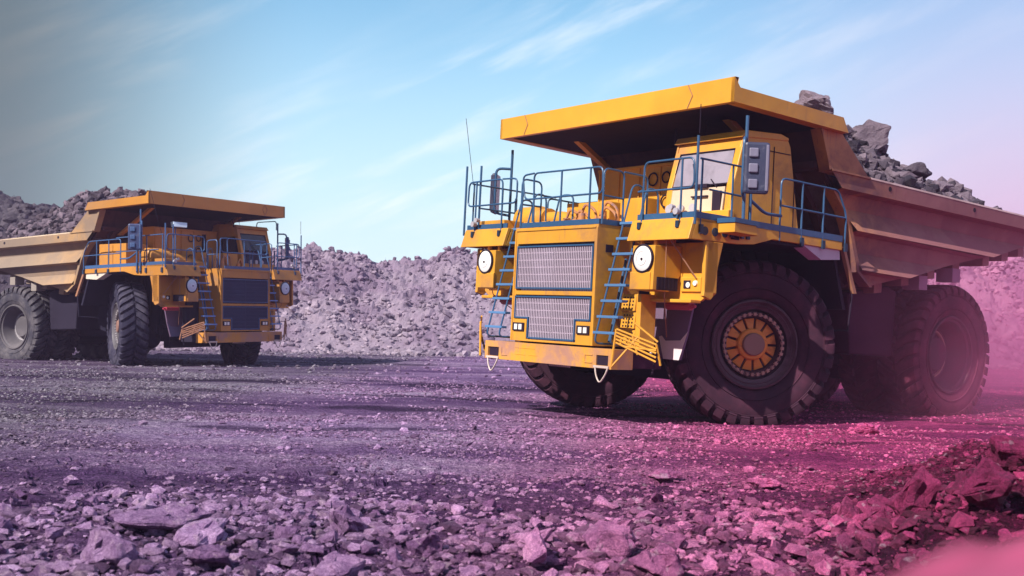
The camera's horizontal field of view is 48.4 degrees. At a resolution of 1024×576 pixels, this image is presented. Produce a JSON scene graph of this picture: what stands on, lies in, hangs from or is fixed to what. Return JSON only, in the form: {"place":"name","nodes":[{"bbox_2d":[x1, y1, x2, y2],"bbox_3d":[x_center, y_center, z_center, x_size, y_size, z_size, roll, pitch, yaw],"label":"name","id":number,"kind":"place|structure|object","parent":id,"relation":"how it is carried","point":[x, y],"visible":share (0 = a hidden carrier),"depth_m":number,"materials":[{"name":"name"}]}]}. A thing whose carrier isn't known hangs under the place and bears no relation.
{"place":"outdoors","nodes":[
{"label":"outdoors","id":0,"kind":"place"},
{"bbox_2d":[0,348,1023,575],"bbox_3d":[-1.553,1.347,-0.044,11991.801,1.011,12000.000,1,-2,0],"label":"ground","id":1,"kind":"structure","parent":0,"point":[120,474],"depth_m":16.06,"materials":[{"name":"gravel"}]},
{"bbox_2d":[0,502,11,510],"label":"rock","id":2,"kind":"object","parent":1,"relation":"on","point":[4,506],"visible":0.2,"depth_m":9.63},
{"bbox_2d":[0,519,12,529],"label":"rock","id":3,"kind":"object","parent":1,"relation":"on","point":[5,523],"visible":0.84,"depth_m":8.81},
{"bbox_2d":[9,496,23,505],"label":"rock","id":4,"kind":"object","parent":1,"relation":"on","point":[14,501],"visible":0.88,"depth_m":10.38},
{"bbox_2d":[14,489,26,497],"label":"rock","id":5,"kind":"object","parent":1,"relation":"on","point":[19,493],"visible":1,"depth_m":10.67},
{"bbox_2d":[28,506,48,514],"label":"rock","id":6,"kind":"object","parent":1,"relation":"on","point":[42,510],"visible":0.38,"depth_m":9.35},
{"bbox_2d":[28,565,54,575],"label":"rock","id":7,"kind":"object","parent":1,"relation":"on","point":[38,570],"visible":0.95,"depth_m":7.66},
{"bbox_2d":[35,519,53,529],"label":"rock","id":8,"kind":"object","parent":1,"relation":"on","point":[38,522],"visible":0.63,"depth_m":9.00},
{"bbox_2d":[45,527,64,539],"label":"rock","id":9,"kind":"object","parent":1,"relation":"on","point":[54,533],"visible":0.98,"depth_m":8.60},
{"bbox_2d":[63,475,77,484],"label":"rock","id":10,"kind":"object","parent":1,"relation":"on","point":[69,480],"visible":1,"depth_m":11.56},
{"bbox_2d":[65,543,78,555],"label":"rock","id":11,"kind":"object","parent":1,"relation":"on","point":[71,549],"visible":1,"depth_m":8.30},
{"bbox_2d":[65,492,84,498],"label":"rock","id":12,"kind":"object","parent":1,"relation":"on","point":[79,494],"visible":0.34,"depth_m":10.95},
{"bbox_2d":[71,521,92,529],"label":"rock","id":13,"kind":"object","parent":1,"relation":"on","point":[86,525],"visible":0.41,"depth_m":8.93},
{"bbox_2d":[82,506,97,515],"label":"rock","id":14,"kind":"object","parent":1,"relation":"on","point":[87,510],"visible":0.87,"depth_m":9.33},
{"bbox_2d":[86,495,98,505],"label":"rock","id":15,"kind":"object","parent":1,"relation":"on","point":[93,500],"visible":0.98,"depth_m":10.59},
{"bbox_2d":[93,504,111,511],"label":"rock","id":16,"kind":"object","parent":1,"relation":"on","point":[102,507],"visible":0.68,"depth_m":10.00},
{"bbox_2d":[80,527,138,569],"bbox_3d":[-2.807,1.838,7.975,0.321,0.319,0.546,21,-29,-29],"label":"rock","id":17,"kind":"object","parent":1,"relation":"on","point":[112,550],"visible":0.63,"depth_m":7.80,"materials":[{"name":"stone"}]},
{"bbox_2d":[125,497,134,506],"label":"rock","id":18,"kind":"object","parent":1,"relation":"on","point":[129,500],"visible":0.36,"depth_m":10.37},
{"bbox_2d":[137,565,152,573],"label":"rock","id":19,"kind":"object","parent":1,"relation":"on","point":[147,569],"visible":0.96,"depth_m":7.57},
{"bbox_2d":[0,190,301,365],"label":"haul truck","id":20,"kind":"object","parent":1,"relation":"on","point":[180,271],"visible":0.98,"depth_m":41.69,"materials":[{"name":"metal"}]},
{"bbox_2d":[0,186,146,265],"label":"ore load","id":21,"kind":"object","parent":20,"relation":"in","point":[69,215],"visible":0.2,"depth_m":43.41},
{"bbox_2d":[35,213,52,219],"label":"boulder","id":22,"kind":"object","parent":21,"relation":"on","point":[41,216],"visible":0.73,"depth_m":44.27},
{"bbox_2d":[90,191,104,200],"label":"boulder","id":23,"kind":"object","parent":21,"relation":"on","point":[97,196],"visible":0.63,"depth_m":43.69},
{"bbox_2d":[109,502,212,531],"bbox_3d":[-2.779,1.840,9.086,0.820,0.202,0.534,2,-2,-23],"label":"rock","id":24,"kind":"object","parent":1,"relation":"on","point":[173,515],"visible":0.95,"depth_m":8.96,"materials":[{"name":"stone"}]},
{"bbox_2d":[167,569,183,575],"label":"rock","id":25,"kind":"object","parent":1,"relation":"on","point":[172,572],"visible":0.97,"depth_m":7.62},
{"bbox_2d":[178,487,194,495],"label":"rock","id":26,"kind":"object","parent":1,"relation":"on","point":[190,490],"visible":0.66,"depth_m":11.24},
{"bbox_2d":[173,518,228,548],"bbox_3d":[-2.346,1.884,8.727,0.365,0.177,0.525,7,12,26],"label":"rock","id":27,"kind":"object","parent":1,"relation":"on","point":[196,534],"visible":0.77,"depth_m":8.61,"materials":[{"name":"stone"}]},
{"bbox_2d":[185,544,232,566],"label":"rock","id":28,"kind":"object","parent":1,"relation":"on","point":[213,555],"visible":1,"depth_m":7.89,"materials":[{"name":"stone"}]},
{"bbox_2d":[236,497,250,506],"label":"rock","id":29,"kind":"object","parent":1,"relation":"on","point":[244,501],"visible":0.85,"depth_m":10.53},
{"bbox_2d":[246,539,259,546],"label":"rock","id":30,"kind":"object","parent":1,"relation":"on","point":[249,543],"visible":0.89,"depth_m":8.53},
{"bbox_2d":[260,515,267,523],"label":"rock","id":31,"kind":"object","parent":1,"relation":"on","point":[263,519],"visible":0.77,"depth_m":9.53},
{"bbox_2d":[267,564,282,573],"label":"rock","id":32,"kind":"object","parent":1,"relation":"on","point":[273,569],"visible":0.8,"depth_m":7.98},
{"bbox_2d":[269,508,284,515],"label":"rock","id":33,"kind":"object","parent":1,"relation":"on","point":[277,511],"visible":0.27,"depth_m":10.00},
{"bbox_2d":[272,543,298,554],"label":"rock","id":34,"kind":"object","parent":1,"relation":"on","point":[292,549],"visible":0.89,"depth_m":8.26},
{"bbox_2d":[283,513,291,520],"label":"rock","id":35,"kind":"object","parent":1,"relation":"on","point":[287,517],"visible":0.97,"depth_m":9.65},
{"bbox_2d":[273,525,301,539],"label":"rock","id":36,"kind":"object","parent":1,"relation":"on","point":[282,531],"visible":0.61,"depth_m":8.81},
{"bbox_2d":[291,534,311,543],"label":"rock","id":37,"kind":"object","parent":1,"relation":"on","point":[298,539],"visible":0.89,"depth_m":8.55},
{"bbox_2d":[302,513,315,519],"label":"rock","id":38,"kind":"object","parent":1,"relation":"on","point":[309,516],"visible":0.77,"depth_m":9.66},
{"bbox_2d":[300,542,323,554],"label":"rock","id":39,"kind":"object","parent":1,"relation":"on","point":[309,547],"visible":0.99,"depth_m":8.21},
{"bbox_2d":[304,501,319,508],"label":"rock","id":40,"kind":"object","parent":1,"relation":"on","point":[314,504],"visible":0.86,"depth_m":10.29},
{"bbox_2d":[320,529,337,543],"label":"rock","id":41,"kind":"object","parent":1,"relation":"on","point":[331,536],"visible":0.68,"depth_m":8.53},
{"bbox_2d":[332,501,344,509],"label":"rock","id":42,"kind":"object","parent":1,"relation":"on","point":[336,504],"visible":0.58,"depth_m":9.93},
{"bbox_2d":[312,550,365,575],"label":"rock","id":43,"kind":"object","parent":1,"relation":"on","point":[334,563],"visible":0.98,"depth_m":7.87,"materials":[{"name":"stone"}]},
{"bbox_2d":[329,504,367,535],"bbox_3d":[-1.329,1.884,9.217,0.334,0.288,0.348,0,-2,41],"label":"rock","id":44,"kind":"object","parent":1,"relation":"on","point":[344,520],"visible":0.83,"depth_m":9.10,"materials":[{"name":"stone"}]},
{"bbox_2d":[350,544,378,553],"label":"rock","id":45,"kind":"object","parent":1,"relation":"on","point":[367,549],"visible":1,"depth_m":8.35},
{"bbox_2d":[378,500,388,508],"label":"rock","id":46,"kind":"object","parent":1,"relation":"on","point":[383,504],"visible":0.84,"depth_m":10.47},
{"bbox_2d":[387,547,399,561],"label":"rock","id":47,"kind":"object","parent":1,"relation":"on","point":[393,554],"visible":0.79,"depth_m":8.18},
{"bbox_2d":[388,524,410,536],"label":"rock","id":48,"kind":"object","parent":1,"relation":"on","point":[399,530],"visible":0.92,"depth_m":8.79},
{"bbox_2d":[392,499,408,506],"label":"rock","id":49,"kind":"object","parent":1,"relation":"on","point":[400,502],"visible":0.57,"depth_m":10.67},
{"bbox_2d":[405,510,422,517],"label":"rock","id":50,"kind":"object","parent":1,"relation":"on","point":[418,513],"visible":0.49,"depth_m":9.85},
{"bbox_2d":[411,504,425,512],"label":"rock","id":51,"kind":"object","parent":1,"relation":"on","point":[414,507],"visible":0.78,"depth_m":10.23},
{"bbox_2d":[414,516,430,527],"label":"rock","id":52,"kind":"object","parent":1,"relation":"on","point":[423,519],"visible":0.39,"depth_m":9.53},
{"bbox_2d":[406,531,451,558],"bbox_3d":[-0.621,1.922,8.503,0.227,0.234,0.288,0,-2,39],"label":"rock","id":53,"kind":"object","parent":1,"relation":"on","point":[430,544],"visible":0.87,"depth_m":8.44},
{"bbox_2d":[451,505,465,513],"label":"rock","id":54,"kind":"object","parent":1,"relation":"on","point":[457,509],"visible":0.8,"depth_m":10.30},
{"bbox_2d":[459,516,471,521],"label":"rock","id":55,"kind":"object","parent":1,"relation":"on","point":[464,519],"visible":0.54,"depth_m":9.94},
{"bbox_2d":[460,565,482,575],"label":"rock","id":56,"kind":"object","parent":1,"relation":"on","point":[471,570],"visible":1,"depth_m":8.02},
{"bbox_2d":[474,524,492,532],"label":"rock","id":57,"kind":"object","parent":1,"relation":"on","point":[484,528],"visible":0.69,"depth_m":9.00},
{"bbox_2d":[482,499,496,507],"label":"rock","id":58,"kind":"object","parent":1,"relation":"on","point":[490,503],"visible":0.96,"depth_m":10.74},
{"bbox_2d":[523,527,546,563],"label":"rock","id":59,"kind":"object","parent":1,"relation":"on","point":[535,549],"visible":0.94,"depth_m":8.17,"materials":[{"name":"stone"}]},
{"bbox_2d":[518,528,552,543],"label":"rock","id":60,"kind":"object","parent":1,"relation":"on","point":[545,534],"visible":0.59,"depth_m":8.61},
{"bbox_2d":[530,517,540,526],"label":"rock","id":61,"kind":"object","parent":1,"relation":"on","point":[535,522],"visible":0.92,"depth_m":9.59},
{"bbox_2d":[541,568,558,575],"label":"rock","id":62,"kind":"object","parent":1,"relation":"on","point":[552,572],"visible":1,"depth_m":7.90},
{"bbox_2d":[589,559,613,572],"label":"rock","id":63,"kind":"object","parent":1,"relation":"on","point":[602,566],"visible":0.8,"depth_m":8.02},
{"bbox_2d":[582,519,635,557],"bbox_3d":[0.765,1.891,8.537,0.379,0.319,0.376,-6,-17,31],"label":"rock","id":64,"kind":"object","parent":1,"relation":"on","point":[615,538],"visible":0.8,"depth_m":8.41,"materials":[{"name":"stone"}]},
{"bbox_2d":[652,516,661,523],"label":"rock","id":65,"kind":"object","parent":1,"relation":"on","point":[656,520],"visible":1,"depth_m":10.38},
{"bbox_2d":[651,493,663,501],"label":"rock","id":66,"kind":"object","parent":1,"relation":"on","point":[656,497],"visible":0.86,"depth_m":11.18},
{"bbox_2d":[640,468,682,478],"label":"rock","id":67,"kind":"object","parent":1,"relation":"on","point":[661,473],"visible":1,"depth_m":13.17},
{"bbox_2d":[651,542,676,555],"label":"rock","id":68,"kind":"object","parent":1,"relation":"on","point":[662,549],"visible":0.74,"depth_m":8.58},
{"bbox_2d":[628,550,709,575],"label":"rock","id":69,"kind":"object","parent":1,"relation":"on","point":[659,565],"visible":0.97,"depth_m":7.93,"materials":[{"name":"stone"}]},
{"bbox_2d":[661,532,686,547],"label":"rock","id":70,"kind":"object","parent":1,"relation":"on","point":[677,539],"visible":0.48,"depth_m":8.94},
{"bbox_2d":[667,525,680,532],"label":"rock","id":71,"kind":"object","parent":1,"relation":"on","point":[675,528],"visible":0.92,"depth_m":9.69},
{"bbox_2d":[672,511,690,517],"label":"rock","id":72,"kind":"object","parent":1,"relation":"on","point":[683,514],"visible":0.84,"depth_m":10.70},
{"bbox_2d":[680,523,695,529],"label":"rock","id":73,"kind":"object","parent":1,"relation":"on","point":[685,526],"visible":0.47,"depth_m":10.05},
{"bbox_2d":[689,525,703,538],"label":"rock","id":74,"kind":"object","parent":1,"relation":"on","point":[694,532],"visible":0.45,"depth_m":9.52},
{"bbox_2d":[696,535,706,543],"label":"rock","id":75,"kind":"object","parent":1,"relation":"on","point":[700,538],"visible":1,"depth_m":9.26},
{"bbox_2d":[702,514,716,526],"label":"rock","id":76,"kind":"object","parent":1,"relation":"on","point":[708,520],"visible":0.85,"depth_m":10.14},
{"bbox_2d":[701,556,718,571],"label":"rock","id":77,"kind":"object","parent":1,"relation":"on","point":[709,562],"visible":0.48,"depth_m":8.38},
{"bbox_2d":[728,490,738,499],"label":"rock","id":78,"kind":"object","parent":1,"relation":"on","point":[734,495],"visible":1,"depth_m":11.58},
{"bbox_2d":[729,553,741,563],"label":"rock","id":79,"kind":"object","parent":1,"relation":"on","point":[737,557],"visible":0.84,"depth_m":8.60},
{"bbox_2d":[730,529,746,538],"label":"rock","id":80,"kind":"object","parent":1,"relation":"on","point":[740,535],"visible":1,"depth_m":9.27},
{"bbox_2d":[461,76,1023,424],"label":"haul truck","id":81,"kind":"object","parent":1,"relation":"on","point":[695,267],"visible":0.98,"depth_m":21.95,"materials":[{"name":"metal"}]},
{"bbox_2d":[795,124,1001,237],"bbox_3d":[7.315,-2.080,26.863,7.824,3.956,5.961,4,-2,-37],"label":"ore load","id":82,"kind":"object","parent":81,"relation":"in","point":[880,164],"visible":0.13,"depth_m":24.31},
{"bbox_2d":[794,90,833,113],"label":"boulder","id":83,"kind":"object","parent":82,"relation":"on","point":[811,99],"visible":0.65,"depth_m":24.40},
{"bbox_2d":[852,119,890,149],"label":"boulder","id":84,"kind":"object","parent":82,"relation":"on","point":[874,134],"visible":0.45,"depth_m":25.50,"materials":[{"name":"stone"}]},
{"bbox_2d":[903,162,931,178],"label":"boulder","id":85,"kind":"object","parent":82,"relation":"on","point":[919,169],"visible":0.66,"depth_m":25.76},
{"bbox_2d":[750,555,779,573],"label":"rock","id":86,"kind":"object","parent":1,"relation":"on","point":[764,564],"visible":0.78,"depth_m":8.44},
{"bbox_2d":[748,477,782,487],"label":"rock","id":87,"kind":"object","parent":1,"relation":"on","point":[758,482],"visible":1,"depth_m":12.89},
{"bbox_2d":[767,546,780,555],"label":"rock","id":88,"kind":"object","parent":1,"relation":"on","point":[775,550],"visible":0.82,"depth_m":8.82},
{"bbox_2d":[770,539,780,548],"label":"rock","id":89,"kind":"object","parent":1,"relation":"on","point":[775,543],"visible":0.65,"depth_m":9.12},
{"bbox_2d":[775,569,795,575],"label":"rock","id":90,"kind":"object","parent":1,"relation":"on","point":[783,572],"visible":1,"depth_m":7.92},
{"bbox_2d":[799,527,812,536],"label":"rock","id":91,"kind":"object","parent":1,"relation":"on","point":[807,531],"visible":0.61,"depth_m":9.72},
{"bbox_2d":[801,509,818,519],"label":"rock","id":92,"kind":"object","parent":1,"relation":"on","point":[807,513],"visible":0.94,"depth_m":10.77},
{"bbox_2d":[807,550,827,567],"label":"rock","id":93,"kind":"object","parent":1,"relation":"on","point":[814,557],"visible":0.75,"depth_m":8.38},
{"bbox_2d":[814,518,828,525],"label":"rock","id":94,"kind":"object","parent":1,"relation":"on","point":[820,521],"visible":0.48,"depth_m":10.56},
{"bbox_2d":[815,530,830,536],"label":"rock","id":95,"kind":"object","parent":1,"relation":"on","point":[820,533],"visible":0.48,"depth_m":9.40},
{"bbox_2d":[814,560,831,575],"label":"rock","id":96,"kind":"object","parent":1,"relation":"on","point":[823,567],"visible":1,"depth_m":8.10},
{"bbox_2d":[822,514,843,530],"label":"rock","id":97,"kind":"object","parent":1,"relation":"on","point":[835,520],"visible":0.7,"depth_m":10.10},
{"bbox_2d":[830,503,840,513],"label":"rock","id":98,"kind":"object","parent":1,"relation":"on","point":[834,508],"visible":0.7,"depth_m":10.99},
{"bbox_2d":[836,533,856,548],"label":"rock","id":99,"kind":"object","parent":1,"relation":"on","point":[845,540],"visible":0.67,"depth_m":8.74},
{"bbox_2d":[837,496,858,518],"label":"rock","id":100,"kind":"object","parent":1,"relation":"on","point":[847,508],"visible":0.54,"depth_m":10.75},
{"bbox_2d":[841,561,858,574],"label":"rock","id":101,"kind":"object","parent":1,"relation":"on","point":[851,563],"visible":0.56,"depth_m":7.99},
{"bbox_2d":[846,523,857,535],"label":"rock","id":102,"kind":"object","parent":1,"relation":"on","point":[851,528],"visible":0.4,"depth_m":9.23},
{"bbox_2d":[841,564,866,575],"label":"rock","id":103,"kind":"object","parent":1,"relation":"on","point":[851,570],"visible":1,"depth_m":7.77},
{"bbox_2d":[847,519,861,530],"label":"rock","id":104,"kind":"object","parent":1,"relation":"on","point":[855,521],"visible":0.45,"depth_m":9.46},
{"bbox_2d":[854,422,881,433],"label":"rock","id":105,"kind":"object","parent":1,"relation":"on","point":[864,428],"visible":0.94,"depth_m":19.45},
{"bbox_2d":[861,538,878,554],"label":"rock","id":106,"kind":"object","parent":1,"relation":"on","point":[871,545],"visible":1,"depth_m":8.26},
{"bbox_2d":[861,504,892,523],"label":"rock","id":107,"kind":"object","parent":1,"relation":"on","point":[874,511],"visible":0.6,"depth_m":10.01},
{"bbox_2d":[866,494,893,512],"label":"rock","id":108,"kind":"object","parent":1,"relation":"on","point":[880,500],"visible":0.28,"depth_m":10.81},
{"bbox_2d":[894,516,906,526],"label":"rock","id":109,"kind":"object","parent":1,"relation":"on","point":[900,520],"visible":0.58,"depth_m":8.67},
{"bbox_2d":[899,556,912,568],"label":"rock","id":110,"kind":"object","parent":1,"relation":"on","point":[905,560],"visible":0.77,"depth_m":7.73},
{"bbox_2d":[902,531,916,543],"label":"rock","id":111,"kind":"object","parent":1,"relation":"on","point":[912,537],"visible":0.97,"depth_m":8.35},
{"bbox_2d":[885,466,941,515],"bbox_3d":[3.203,1.674,9.134,0.416,0.499,0.378,2,-2,-15],"label":"rock","id":112,"kind":"object","parent":1,"relation":"on","point":[921,487],"visible":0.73,"depth_m":9.00,"materials":[{"name":"stone"}]},
{"bbox_2d":[911,548,930,557],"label":"rock","id":113,"kind":"object","parent":1,"relation":"on","point":[919,551],"visible":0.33,"depth_m":7.93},
{"bbox_2d":[946,537,965,544],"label":"rock","id":114,"kind":"object","parent":1,"relation":"on","point":[960,539],"visible":0.16,"depth_m":7.99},
{"bbox_2d":[893,536,1023,575],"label":"bank","id":115,"kind":"structure","parent":1,"relation":"on","point":[968,557],"depth_m":0.74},
{"bbox_2d":[952,468,974,486],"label":"rock","id":116,"kind":"object","parent":1,"relation":"on","point":[961,477],"visible":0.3,"depth_m":9.25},
{"bbox_2d":[959,457,1016,510],"bbox_3d":[3.510,1.455,8.408,0.362,0.366,0.557,28,-25,5],"label":"rock","id":117,"kind":"object","parent":1,"relation":"on","point":[988,483],"visible":0.98,"depth_m":8.29,"materials":[{"name":"stone"}]},
{"bbox_2d":[986,435,1023,470],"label":"rock","id":118,"kind":"object","parent":1,"relation":"on","point":[1004,452],"visible":0.75,"depth_m":8.96,"materials":[{"name":"stone"}]},
{"bbox_2d":[998,529,1014,537],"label":"rock","id":119,"kind":"object","parent":1,"relation":"on","point":[1003,531],"visible":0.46,"depth_m":7.81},
{"bbox_2d":[0,191,1023,368],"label":"hill","id":120,"kind":"structure","parent":0,"point":[319,319],"depth_m":66.08,"materials":[{"name":"stone"}]},
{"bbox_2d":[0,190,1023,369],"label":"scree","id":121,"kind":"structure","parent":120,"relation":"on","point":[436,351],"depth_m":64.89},
{"bbox_2d":[0,0,1023,262],"label":"sky","id":122,"kind":"structure","parent":0,"point":[349,117],"materials":[{"name":"blue"}]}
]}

